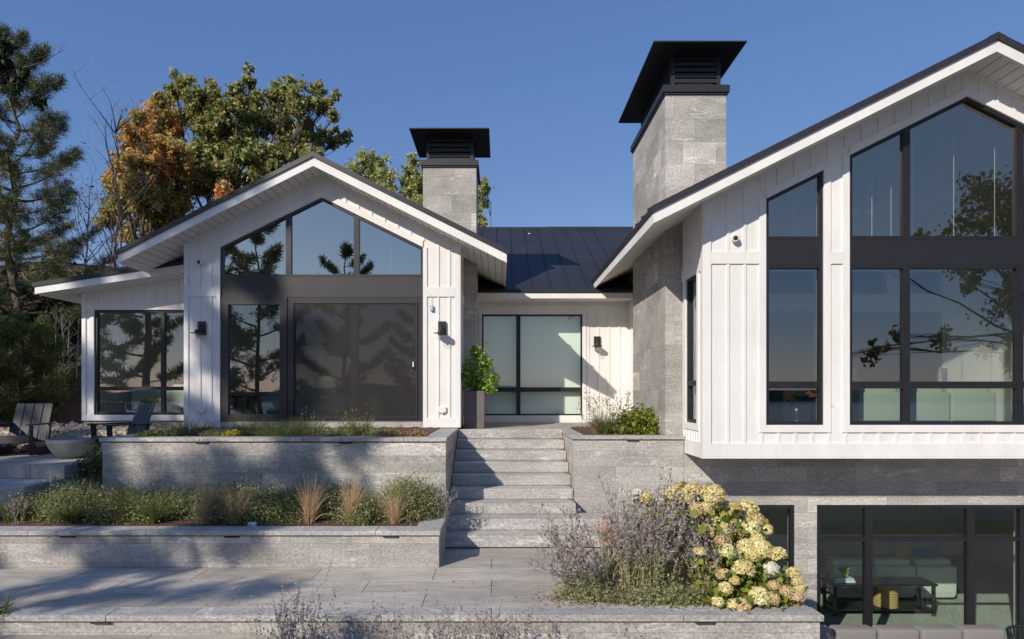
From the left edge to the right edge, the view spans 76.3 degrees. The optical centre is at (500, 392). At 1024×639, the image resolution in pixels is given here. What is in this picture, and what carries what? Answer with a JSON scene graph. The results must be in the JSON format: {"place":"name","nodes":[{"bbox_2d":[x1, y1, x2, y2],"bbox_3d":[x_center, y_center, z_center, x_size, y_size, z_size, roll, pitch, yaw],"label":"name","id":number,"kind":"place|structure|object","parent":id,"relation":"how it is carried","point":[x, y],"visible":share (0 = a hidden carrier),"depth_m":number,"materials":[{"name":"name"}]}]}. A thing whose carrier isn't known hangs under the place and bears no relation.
{"place":"outdoors","nodes":[
{"label":"outdoors","id":0,"kind":"place"},
{"bbox_2d":[0,635,321,638],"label":"path","id":1,"kind":"structure","parent":0,"point":[127,636],"depth_m":6.34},
{"bbox_2d":[0,262,463,429],"bbox_3d":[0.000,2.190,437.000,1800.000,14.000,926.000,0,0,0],"label":"ground","id":2,"kind":"structure","parent":0,"point":[70,411],"depth_m":16.93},
{"bbox_2d":[0,346,39,426],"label":"young pine","id":3,"kind":"object","parent":2,"relation":"on","point":[9,391],"visible":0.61,"depth_m":14.60,"materials":[{"name":"green plant"}]},
{"bbox_2d":[0,28,64,111],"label":"pine tree","id":4,"kind":"object","parent":2,"relation":"on","point":[17,77],"visible":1,"depth_m":13.47,"materials":[{"name":"green plant"}]},
{"bbox_2d":[0,249,79,323],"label":"evergreen bush","id":5,"kind":"object","parent":2,"relation":"on","point":[47,300],"visible":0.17,"depth_m":19.81,"materials":[{"name":"green plant"}]},
{"bbox_2d":[0,307,81,420],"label":"young pine","id":6,"kind":"object","parent":2,"relation":"on","point":[42,330],"visible":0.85,"depth_m":15.08,"materials":[{"name":"green plant"}]},
{"bbox_2d":[19,347,81,384],"bbox_3d":[-11.553,-0.268,17.283,2.358,1.974,1.408,0,0,0],"label":"evergreen bush","id":7,"kind":"object","parent":2,"relation":"on","point":[71,355],"visible":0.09,"depth_m":17.23,"materials":[{"name":"green plant"}]},
{"bbox_2d":[0,474,101,514],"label":"side steps","id":8,"kind":"structure","parent":2,"relation":"on","point":[9,485],"depth_m":9.43,"materials":[{"name":"stone"}]},
{"bbox_2d":[0,452,99,477],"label":"side patio","id":9,"kind":"structure","parent":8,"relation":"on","point":[25,465],"depth_m":9.94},
{"bbox_2d":[0,403,55,455],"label":"chair","id":10,"kind":"object","parent":9,"relation":"on","point":[28,432],"visible":0.94,"depth_m":11.72,"materials":[{"name":"grey wood"}]},
{"bbox_2d":[45,437,96,458],"bbox_3d":[-7.193,0.930,10.950,0.760,0.320,0.760,0,0,0],"label":"fire bowl","id":11,"kind":"object","parent":9,"relation":"on","point":[64,448],"visible":0.94,"depth_m":10.71,"materials":[{"name":"concrete"}]},
{"bbox_2d":[71,442,102,475],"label":"drooping plant","id":12,"kind":"object","parent":9,"relation":"on","point":[93,461],"visible":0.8,"depth_m":10.12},
{"bbox_2d":[87,403,155,453],"bbox_3d":[-6.498,0.630,11.211,0.800,0.918,0.900,0,0,38],"label":"chair","id":13,"kind":"object","parent":9,"relation":"on","point":[142,417],"visible":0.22,"depth_m":11.31,"materials":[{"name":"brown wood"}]},
{"bbox_2d":[28,303,81,342],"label":"evergreen bush","id":14,"kind":"object","parent":2,"relation":"on","point":[49,311],"visible":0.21,"depth_m":18.61,"materials":[{"name":"green plant"}]},
{"bbox_2d":[0,22,117,352],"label":"pine tree","id":15,"kind":"object","parent":2,"relation":"on","point":[42,130],"visible":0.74,"depth_m":18.77,"materials":[{"name":"green plant"}]},
{"bbox_2d":[34,152,145,275],"bbox_3d":[-11.819,-3.709,19.780,3.193,6.255,3.323,0,0,0],"label":"bare tree","id":16,"kind":"object","parent":2,"relation":"on","point":[111,241],"visible":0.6,"depth_m":19.57,"materials":[{"name":"brown plant"}]},
{"bbox_2d":[0,421,183,452],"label":"river rocks","id":17,"kind":"object","parent":2,"relation":"on","point":[72,429],"visible":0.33,"depth_m":12.52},
{"bbox_2d":[36,142,152,305],"bbox_3d":[-12.694,-4.232,20.096,2.701,7.488,3.636,0,0,-44],"label":"bare tree","id":18,"kind":"object","parent":2,"relation":"on","point":[85,258],"visible":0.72,"depth_m":19.82,"materials":[{"name":"brown plant"}]},
{"bbox_2d":[84,110,149,270],"bbox_3d":[-12.663,-4.790,21.620,1.918,8.716,2.354,0,0,28],"label":"bare tree","id":19,"kind":"object","parent":2,"relation":"on","point":[126,194],"visible":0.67,"depth_m":21.54,"materials":[{"name":"brown plant"}]},
{"bbox_2d":[72,70,164,270],"bbox_3d":[-12.183,-5.366,21.051,2.707,9.876,2.199,0,0,0],"label":"bare tree","id":20,"kind":"object","parent":2,"relation":"on","point":[120,212],"visible":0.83,"depth_m":20.99,"materials":[{"name":"brown plant"}]},
{"bbox_2d":[93,89,235,248],"bbox_3d":[-11.926,-5.930,23.002,3.790,9.995,4.936,0,0,-39],"label":"maple tree","id":21,"kind":"object","parent":2,"relation":"on","point":[166,199],"visible":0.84,"depth_m":23.04,"materials":[{"name":"orange plant"}]},
{"bbox_2d":[157,61,353,207],"bbox_3d":[-8.991,-6.870,24.064,6.981,11.376,3.330,0,0,-9],"label":"oak tree","id":22,"kind":"object","parent":2,"relation":"on","point":[227,144],"visible":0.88,"depth_m":23.64,"materials":[{"name":"green plant"}]},
{"bbox_2d":[340,146,401,193],"bbox_3d":[-6.431,-5.913,33.216,3.202,13.254,3.422,0,0,0],"label":"poplar tree","id":23,"kind":"object","parent":2,"relation":"on","point":[370,168],"visible":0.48,"depth_m":32.62,"materials":[{"name":"green plant"}]},
{"bbox_2d":[0,547,819,638],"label":"terrace base","id":24,"kind":"object","parent":2,"relation":"on","point":[723,630],"visible":0.25,"depth_m":6.39,"materials":[{"name":"stone"}]},
{"bbox_2d":[0,533,807,612],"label":"terrace paving","id":25,"kind":"structure","parent":24,"relation":"on","point":[505,568],"depth_m":7.35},
{"bbox_2d":[0,511,448,567],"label":"stone planter","id":26,"kind":"object","parent":25,"relation":"on","point":[187,544],"visible":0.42,"depth_m":8.10,"materials":[{"name":"stone"}]},
{"bbox_2d":[0,489,34,522],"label":"green grass tuft","id":27,"kind":"object","parent":26,"relation":"on","point":[7,518],"visible":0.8,"depth_m":8.65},
{"bbox_2d":[3,481,66,522],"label":"catmint mound","id":28,"kind":"object","parent":26,"relation":"in","point":[29,513],"visible":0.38,"depth_m":8.82,"materials":[{"name":"green plant"}]},
{"bbox_2d":[48,502,86,524],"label":"green grass tuft","id":29,"kind":"object","parent":26,"relation":"on","point":[68,516],"visible":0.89,"depth_m":8.57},
{"bbox_2d":[28,466,114,525],"bbox_3d":[-5.756,1.370,9.004,1.161,0.744,1.126,0,0,0],"label":"catmint mound","id":30,"kind":"object","parent":26,"relation":"in","point":[63,495],"visible":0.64,"depth_m":8.76,"materials":[{"name":"green plant"}]},
{"bbox_2d":[73,477,153,525],"bbox_3d":[-5.259,1.449,8.944,1.288,0.586,1.089,0,0,0],"label":"catmint mound","id":31,"kind":"object","parent":26,"relation":"in","point":[102,513],"visible":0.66,"depth_m":8.70,"materials":[{"name":"green plant"}]},
{"bbox_2d":[100,479,151,521],"bbox_3d":[-5.015,1.431,8.754,0.663,0.606,0.638,0,0,0],"label":"green grass tuft","id":32,"kind":"object","parent":26,"relation":"on","point":[123,511],"visible":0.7,"depth_m":8.68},
{"bbox_2d":[124,492,179,524],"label":"green grass tuft","id":33,"kind":"object","parent":26,"relation":"on","point":[156,516],"visible":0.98,"depth_m":8.56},
{"bbox_2d":[115,477,193,524],"bbox_3d":[-4.673,1.461,8.985,1.120,0.564,1.097,0,0,0],"label":"catmint mound","id":34,"kind":"object","parent":26,"relation":"in","point":[149,496],"visible":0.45,"depth_m":8.81,"materials":[{"name":"green plant"}]},
{"bbox_2d":[149,481,217,521],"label":"catmint mound","id":35,"kind":"object","parent":26,"relation":"in","point":[184,501],"visible":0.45,"depth_m":8.88,"materials":[{"name":"green plant"}]},
{"bbox_2d":[195,476,225,523],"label":"tan grass tuft","id":36,"kind":"object","parent":26,"relation":"in","point":[204,508],"visible":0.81,"depth_m":8.58,"materials":[{"name":"plant"}]},
{"bbox_2d":[181,474,262,525],"bbox_3d":[-3.785,1.420,8.887,1.194,0.647,1.132,0,0,0],"label":"catmint mound","id":37,"kind":"object","parent":26,"relation":"in","point":[195,512],"visible":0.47,"depth_m":8.69,"materials":[{"name":"green plant"}]},
{"bbox_2d":[207,478,261,523],"bbox_3d":[-3.467,1.419,8.653,0.864,0.630,0.755,0,0,-30],"label":"tan grass tuft","id":38,"kind":"object","parent":26,"relation":"in","point":[237,512],"visible":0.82,"depth_m":8.57,"materials":[{"name":"plant"}]},
{"bbox_2d":[212,478,287,525],"bbox_3d":[-3.347,1.442,8.891,1.255,0.598,1.085,0,0,0],"label":"catmint mound","id":39,"kind":"object","parent":26,"relation":"in","point":[253,516],"visible":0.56,"depth_m":8.67,"materials":[{"name":"green plant"}]},
{"bbox_2d":[248,475,325,523],"bbox_3d":[-2.945,1.441,8.966,1.173,0.602,1.042,0,0,0],"label":"catmint mound","id":40,"kind":"object","parent":26,"relation":"in","point":[289,498],"visible":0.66,"depth_m":8.75,"materials":[{"name":"green plant"}]},
{"bbox_2d":[284,471,329,524],"bbox_3d":[-2.467,1.373,8.639,0.650,0.722,0.698,0,0,43],"label":"tan grass tuft","id":41,"kind":"object","parent":26,"relation":"in","point":[309,508],"visible":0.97,"depth_m":8.59,"materials":[{"name":"plant"}]},
{"bbox_2d":[296,476,366,521],"bbox_3d":[-2.339,1.446,9.116,1.165,0.595,1.102,0,0,0],"label":"catmint mound","id":42,"kind":"object","parent":26,"relation":"in","point":[332,499],"visible":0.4,"depth_m":8.95,"materials":[{"name":"green plant"}]},
{"bbox_2d":[328,468,377,523],"bbox_3d":[-1.991,1.340,8.633,0.621,0.788,0.607,0,0,-45],"label":"tan grass tuft","id":43,"kind":"object","parent":26,"relation":"in","point":[348,501],"visible":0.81,"depth_m":8.58,"materials":[{"name":"plant"}]},
{"bbox_2d":[329,485,401,525],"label":"catmint mound","id":44,"kind":"object","parent":26,"relation":"in","point":[369,508],"visible":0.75,"depth_m":8.67,"materials":[{"name":"green plant"}]},
{"bbox_2d":[371,478,411,523],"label":"tan grass tuft","id":45,"kind":"object","parent":26,"relation":"in","point":[394,517],"visible":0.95,"depth_m":8.59,"materials":[{"name":"plant"}]},
{"bbox_2d":[374,467,451,524],"bbox_3d":[-1.246,1.356,9.036,1.150,0.767,1.132,0,0,0],"label":"catmint mound","id":46,"kind":"object","parent":26,"relation":"on","point":[416,508],"visible":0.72,"depth_m":8.88,"materials":[{"name":"green plant"}]},
{"bbox_2d":[419,479,460,518],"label":"russian sage","id":47,"kind":"object","parent":26,"relation":"on","point":[440,509],"visible":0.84,"depth_m":8.94,"materials":[{"name":"grey plant"}]},
{"bbox_2d":[99,426,457,518],"bbox_3d":[-3.288,1.391,10.700,5.024,1.557,2.560,0,0,0],"label":"stone planter","id":48,"kind":"object","parent":25,"relation":"on","point":[187,460],"visible":0.51,"depth_m":9.45,"materials":[{"name":"stone"}]},
{"bbox_2d":[155,403,223,435],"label":"planter grass","id":49,"kind":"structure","parent":48,"relation":"in","point":[180,428],"depth_m":10.43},
{"bbox_2d":[216,407,285,435],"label":"planter grass","id":50,"kind":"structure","parent":48,"relation":"in","point":[247,429],"depth_m":10.37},
{"bbox_2d":[247,416,311,435],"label":"planter grass","id":51,"kind":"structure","parent":48,"relation":"in","point":[278,432],"depth_m":9.95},
{"bbox_2d":[278,408,334,435],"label":"planter grass","id":52,"kind":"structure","parent":48,"relation":"in","point":[305,429],"depth_m":10.39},
{"bbox_2d":[336,411,379,434],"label":"planter grass","id":53,"kind":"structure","parent":48,"relation":"in","point":[358,430],"depth_m":10.40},
{"bbox_2d":[446,429,653,546],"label":"stone staircase","id":54,"kind":"structure","parent":25,"relation":"on","point":[503,480],"depth_m":10.17,"materials":[{"name":"stone"}]},
{"bbox_2d":[530,489,591,589],"bbox_3d":[0.688,1.623,7.277,0.595,1.112,0.734,0,0,-10],"label":"russian sage","id":55,"kind":"object","parent":25,"relation":"on","point":[551,534],"visible":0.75,"depth_m":7.29,"materials":[{"name":"purple plant"}]},
{"bbox_2d":[559,426,684,531],"bbox_3d":[2.000,1.402,11.385,1.770,1.537,2.430,0,0,0],"label":"stone planter","id":56,"kind":"object","parent":25,"relation":"on","point":[618,459],"visible":0.51,"depth_m":10.20,"materials":[{"name":"stone"}]},
{"bbox_2d":[612,396,660,434],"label":"leafy shrub","id":57,"kind":"object","parent":56,"relation":"in","point":[636,419],"visible":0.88,"depth_m":10.94,"materials":[{"name":"green plant"}]},
{"bbox_2d":[584,548,724,605],"bbox_3d":[1.955,2.177,7.980,2.190,0.026,2.640,0,0,0],"label":"planting bed","id":58,"kind":"object","parent":25,"relation":"on","point":[617,575],"visible":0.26,"depth_m":7.37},
{"bbox_2d":[522,524,602,599],"bbox_3d":[0.670,1.805,6.886,0.889,0.785,0.753,0,0,0],"label":"russian sage","id":59,"kind":"object","parent":58,"relation":"on","point":[581,565],"visible":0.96,"depth_m":6.84,"materials":[{"name":"purple plant"}]},
{"bbox_2d":[546,577,601,604],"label":"groundcover","id":60,"kind":"object","parent":58,"relation":"on","point":[569,593],"visible":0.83,"depth_m":6.88,"materials":[{"name":"green plant"}]},
{"bbox_2d":[572,506,629,582],"bbox_3d":[1.217,1.748,7.521,0.652,0.848,0.682,0,0,43],"label":"sage","id":61,"kind":"object","parent":58,"relation":"on","point":[605,564],"visible":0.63,"depth_m":7.46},
{"bbox_2d":[573,575,634,608],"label":"groundcover","id":62,"kind":"object","parent":58,"relation":"on","point":[606,595],"visible":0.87,"depth_m":6.81,"materials":[{"name":"green plant"}]},
{"bbox_2d":[582,520,631,576],"bbox_3d":[1.317,1.840,7.711,0.708,0.689,0.454,0,0,28],"label":"russian sage","id":63,"kind":"object","parent":58,"relation":"on","point":[612,562],"visible":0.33,"depth_m":7.71,"materials":[{"name":"purple plant"}]},
{"bbox_2d":[597,474,674,591],"bbox_3d":[1.457,1.523,7.164,0.869,1.298,0.924,0,0,0],"label":"russian sage","id":64,"kind":"object","parent":58,"relation":"on","point":[631,573],"visible":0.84,"depth_m":7.12,"materials":[{"name":"purple plant"}]},
{"bbox_2d":[610,580,682,610],"bbox_3d":[1.473,2.064,6.768,0.707,0.233,0.563,0,0,-21],"label":"groundcover","id":65,"kind":"object","parent":58,"relation":"on","point":[637,594],"visible":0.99,"depth_m":6.75,"materials":[{"name":"green plant"}]},
{"bbox_2d":[620,487,683,593],"bbox_3d":[1.662,1.599,7.101,0.650,1.163,0.659,0,0,40],"label":"russian sage","id":66,"kind":"object","parent":58,"relation":"on","point":[657,569],"visible":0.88,"depth_m":7.01,"materials":[{"name":"purple plant"}]},
{"bbox_2d":[636,568,693,604],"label":"groundcover","id":67,"kind":"object","parent":58,"relation":"on","point":[661,590],"visible":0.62,"depth_m":6.88,"materials":[{"name":"green plant"}]},
{"bbox_2d":[629,460,710,590],"bbox_3d":[1.831,1.434,7.221,0.863,1.508,0.915,0,0,0],"label":"russian sage","id":68,"kind":"object","parent":58,"relation":"on","point":[678,558],"visible":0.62,"depth_m":7.11,"materials":[{"name":"purple plant"}]},
{"bbox_2d":[648,580,703,610],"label":"groundcover","id":69,"kind":"object","parent":58,"relation":"on","point":[678,599],"visible":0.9,"depth_m":6.68,"materials":[{"name":"green plant"}]},
{"bbox_2d":[671,570,716,605],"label":"groundcover","id":70,"kind":"object","parent":58,"relation":"on","point":[696,590],"visible":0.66,"depth_m":6.81,"materials":[{"name":"green plant"}]},
{"bbox_2d":[671,510,736,595],"bbox_3d":[2.232,1.718,6.990,0.774,0.958,0.549,0,0,-37],"label":"russian sage","id":71,"kind":"object","parent":58,"relation":"on","point":[698,541],"visible":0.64,"depth_m":6.91,"materials":[{"name":"purple plant"}]},
{"bbox_2d":[621,482,807,612],"bbox_3d":[2.409,1.603,7.152,1.247,1.228,1.760,0,0,-44],"label":"hydrangea bush","id":72,"kind":"object","parent":58,"relation":"on","point":[743,581],"visible":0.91,"depth_m":6.91,"materials":[{"name":"yellow plant"}]},
{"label":"terrace reveal","id":73,"kind":"structure","parent":24,"relation":"on","visible":0},
{"bbox_2d":[0,607,823,621],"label":"terrace coping","id":74,"kind":"object","parent":73,"relation":"on","point":[422,614],"visible":0.87,"depth_m":6.39,"materials":[{"name":"stone"}]},
{"bbox_2d":[398,152,422,205],"bbox_3d":[-4.200,-5.750,32.879,2.429,12.777,2.234,0,0,0],"label":"poplar tree","id":75,"kind":"object","parent":2,"relation":"on","point":[412,188],"visible":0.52,"depth_m":32.65,"materials":[{"name":"green plant"}]},
{"bbox_2d":[478,176,494,226],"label":"poplar tree","id":76,"kind":"object","parent":2,"relation":"on","point":[484,188],"visible":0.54,"depth_m":32.71,"materials":[{"name":"green plant"}]},
{"bbox_2d":[462,423,590,429],"bbox_3d":[0.940,0.972,14.280,3.360,0.597,4.240,0,0,0],"label":"landing","id":77,"kind":"object","parent":2,"relation":"on","point":[526,425],"visible":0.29,"depth_m":13.51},
{"bbox_2d":[464,391,484,427],"bbox_3d":[-0.492,0.312,12.550,0.390,0.716,0.370,0,0,0],"label":"tall planter","id":78,"kind":"object","parent":77,"relation":"on","point":[474,403],"visible":0.94,"depth_m":12.37,"materials":[{"name":"concrete"}]},
{"bbox_2d":[461,337,500,394],"bbox_3d":[-0.395,-0.497,12.551,0.823,1.156,0.584,0,0,0],"label":"leafy shrub","id":79,"kind":"object","parent":78,"relation":"in","point":[476,383],"visible":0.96,"depth_m":12.48,"materials":[{"name":"green plant"}]},
{"bbox_2d":[32,31,1023,638],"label":"lakeside house","id":80,"kind":"structure","parent":2,"relation":"on","point":[318,283],"depth_m":12.00,"materials":[{"name":"wood"}]},
{"bbox_2d":[95,310,183,414],"bbox_3d":[-7.125,-0.609,13.049,1.937,2.097,0.082,0,0,0],"label":"window","id":81,"kind":"structure","parent":80,"relation":"in","point":[163,388],"depth_m":13.01,"materials":[{"name":"metal"}]},
{"bbox_2d":[132,384,183,411],"bbox_3d":[-7.275,0.150,14.550,1.450,0.680,0.900,0,0,0],"label":"wing sofa","id":82,"kind":"object","parent":80,"relation":"on","point":[175,401],"visible":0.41,"depth_m":14.10,"materials":[{"name":"white fabric"}]},
{"bbox_2d":[221,297,286,421],"bbox_3d":[-4.542,-0.617,12.051,1.223,2.295,0.102,0,0,0],"label":"window","id":83,"kind":"structure","parent":80,"relation":"in","point":[226,302],"depth_m":12.00,"materials":[{"name":"brown metal"}]},
{"bbox_2d":[257,395,279,413],"bbox_3d":[-3.725,0.310,14.350,2.550,0.520,1.980,0,0,0],"label":"bed","id":84,"kind":"object","parent":80,"relation":"on","point":[270,404],"visible":0.12,"depth_m":13.40,"materials":[{"name":"white fabric"}]},
{"bbox_2d":[266,375,279,394],"bbox_3d":[-4.750,-0.155,13.751,0.450,0.450,0.132,0,0,12],"label":"bed pillow","id":85,"kind":"object","parent":84,"relation":"on","point":[272,384],"visible":0.65,"depth_m":13.70,"materials":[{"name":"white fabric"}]},
{"bbox_2d":[221,198,422,276],"bbox_3d":[-3.288,-2.870,12.049,3.729,1.460,0.082,0,0,0],"label":"window","id":86,"kind":"structure","parent":80,"relation":"in","point":[321,238],"depth_m":12.05,"materials":[{"name":"clear glass"}]},
{"bbox_2d":[287,297,422,421],"bbox_3d":[-2.676,-0.617,12.047,2.504,2.295,0.165,0,0,0],"label":"sliding door","id":87,"kind":"structure","parent":80,"relation":"in","point":[359,351],"depth_m":12.01,"materials":[{"name":"black glass"}]},
{"bbox_2d":[482,314,581,414],"bbox_3d":[0.718,-0.639,14.844,2.278,2.293,0.082,0,0,0],"label":"window","id":88,"kind":"structure","parent":80,"relation":"in","point":[517,389],"depth_m":14.81,"materials":[{"name":"metal"}]},
{"bbox_2d":[687,275,695,422],"bbox_3d":[2.944,-0.655,9.865,0.082,2.210,0.570,0,0,0],"label":"window","id":89,"kind":"structure","parent":80,"relation":"in","point":[690,382],"depth_m":10.10,"materials":[{"name":"metal"}]},
{"bbox_2d":[758,505,793,585],"bbox_3d":[4.160,2.585,10.249,0.880,1.670,0.082,0,0,0],"label":"window","id":90,"kind":"structure","parent":80,"relation":"in","point":[790,508],"depth_m":10.21,"materials":[{"name":"metal"}]},
{"bbox_2d":[769,376,815,420],"bbox_3d":[4.408,0.206,10.000,0.874,0.952,0.584,0,0,0],"label":"lounge chair","id":91,"kind":"object","parent":80,"relation":"on","point":[780,399],"visible":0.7,"depth_m":9.96,"materials":[{"name":"brown wood"}]},
{"bbox_2d":[766,171,822,239],"bbox_3d":[4.194,-2.685,9.349,0.821,0.986,0.082,0,0,0],"label":"window","id":92,"kind":"structure","parent":80,"relation":"in","point":[819,176],"depth_m":9.31,"materials":[{"name":"metal"}]},
{"bbox_2d":[766,265,822,424],"bbox_3d":[4.194,-0.687,9.349,0.821,2.286,0.082,0,0,0],"label":"window","id":93,"kind":"structure","parent":80,"relation":"in","point":[818,384],"depth_m":9.31,"materials":[{"name":"metal"}]},
{"bbox_2d":[852,151,899,216],"bbox_3d":[6.200,-3.767,11.129,1.278,1.395,1.316,0,0,0],"label":"ceiling fan","id":94,"kind":"object","parent":80,"relation":"hanging from","point":[866,210],"visible":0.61,"depth_m":11.19,"materials":[{"name":"white paint"}]},
{"bbox_2d":[820,577,937,615],"bbox_3d":[7.094,3.822,12.250,1.922,0.597,0.500,0,0,0],"label":"console table","id":95,"kind":"object","parent":80,"relation":"on","point":[836,606],"visible":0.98,"depth_m":12.13,"materials":[{"name":"wood"}]},
{"bbox_2d":[873,586,898,608],"bbox_3d":[7.236,3.763,12.250,0.416,0.445,0.414,0,0,0],"label":"straw basket","id":96,"kind":"object","parent":95,"relation":"on","point":[885,597],"visible":0.81,"depth_m":12.08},
{"bbox_2d":[820,556,956,597],"bbox_3d":[7.825,3.690,13.400,2.450,0.740,1.000,0,0,0],"label":"basement sofa","id":97,"kind":"object","parent":80,"relation":"on","point":[941,571],"visible":0.68,"depth_m":12.90,"materials":[{"name":"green fabric"}]},
{"bbox_2d":[817,505,1023,638],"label":"window","id":98,"kind":"structure","parent":80,"relation":"in","point":[867,538],"depth_m":10.21,"materials":[{"name":"metal"}]},
{"bbox_2d":[852,388,995,420],"bbox_3d":[6.690,0.250,10.700,2.180,0.760,1.000,0,0,0],"label":"sectional sofa","id":99,"kind":"object","parent":80,"relation":"on","point":[935,404],"visible":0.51,"depth_m":10.20,"materials":[{"name":"white fabric"}]},
{"bbox_2d":[850,97,1023,239],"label":"window","id":100,"kind":"structure","parent":80,"relation":"in","point":[1017,128],"depth_m":9.31,"materials":[{"name":"metal"}]},
{"bbox_2d":[850,265,1023,424],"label":"window","id":101,"kind":"structure","parent":80,"relation":"in","point":[1017,383],"depth_m":9.31,"materials":[{"name":"metal"}]},
{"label":"lower bed","id":102,"kind":"structure","parent":2,"relation":"on","visible":0},
{"bbox_2d":[229,577,312,638],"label":"russian sage","id":103,"kind":"object","parent":102,"relation":"on","point":[259,622],"visible":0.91,"depth_m":5.86,"materials":[{"name":"purple plant"}]},
{"bbox_2d":[259,559,345,638],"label":"russian sage","id":104,"kind":"object","parent":102,"relation":"on","point":[311,636],"visible":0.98,"depth_m":5.80,"materials":[{"name":"purple plant"}]},
{"bbox_2d":[345,594,417,638],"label":"russian sage","id":105,"kind":"object","parent":102,"relation":"on","point":[394,628],"visible":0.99,"depth_m":5.79,"materials":[{"name":"purple plant"}]},
{"bbox_2d":[429,579,521,638],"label":"russian sage","id":106,"kind":"object","parent":102,"relation":"on","point":[478,635],"visible":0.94,"depth_m":5.74,"materials":[{"name":"purple plant"}]},
{"bbox_2d":[486,599,543,638],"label":"russian sage","id":107,"kind":"object","parent":102,"relation":"on","point":[525,626],"visible":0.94,"depth_m":5.81,"materials":[{"name":"purple plant"}]},
{"bbox_2d":[0,0,1023,266],"label":"sky","id":108,"kind":"structure","parent":0,"point":[552,82],"materials":[{"name":"blue"}]},
{"bbox_2d":[576,387,626,434],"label":"fountain grass","id":109,"kind":"object","parent":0,"point":[606,426],"depth_m":10.93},
{"bbox_2d":[769,388,810,420],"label":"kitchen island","id":110,"kind":"structure","parent":0,"point":[787,413],"depth_m":14.30,"materials":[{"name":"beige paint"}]},
{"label":"lower patio","id":111,"kind":"structure","parent":0,"visible":0},
{"bbox_2d":[820,625,1004,638],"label":"outdoor sofa","id":112,"kind":"object","parent":111,"relation":"on","point":[911,632],"visible":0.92,"depth_m":9.14,"materials":[{"name":"grey fabric"}]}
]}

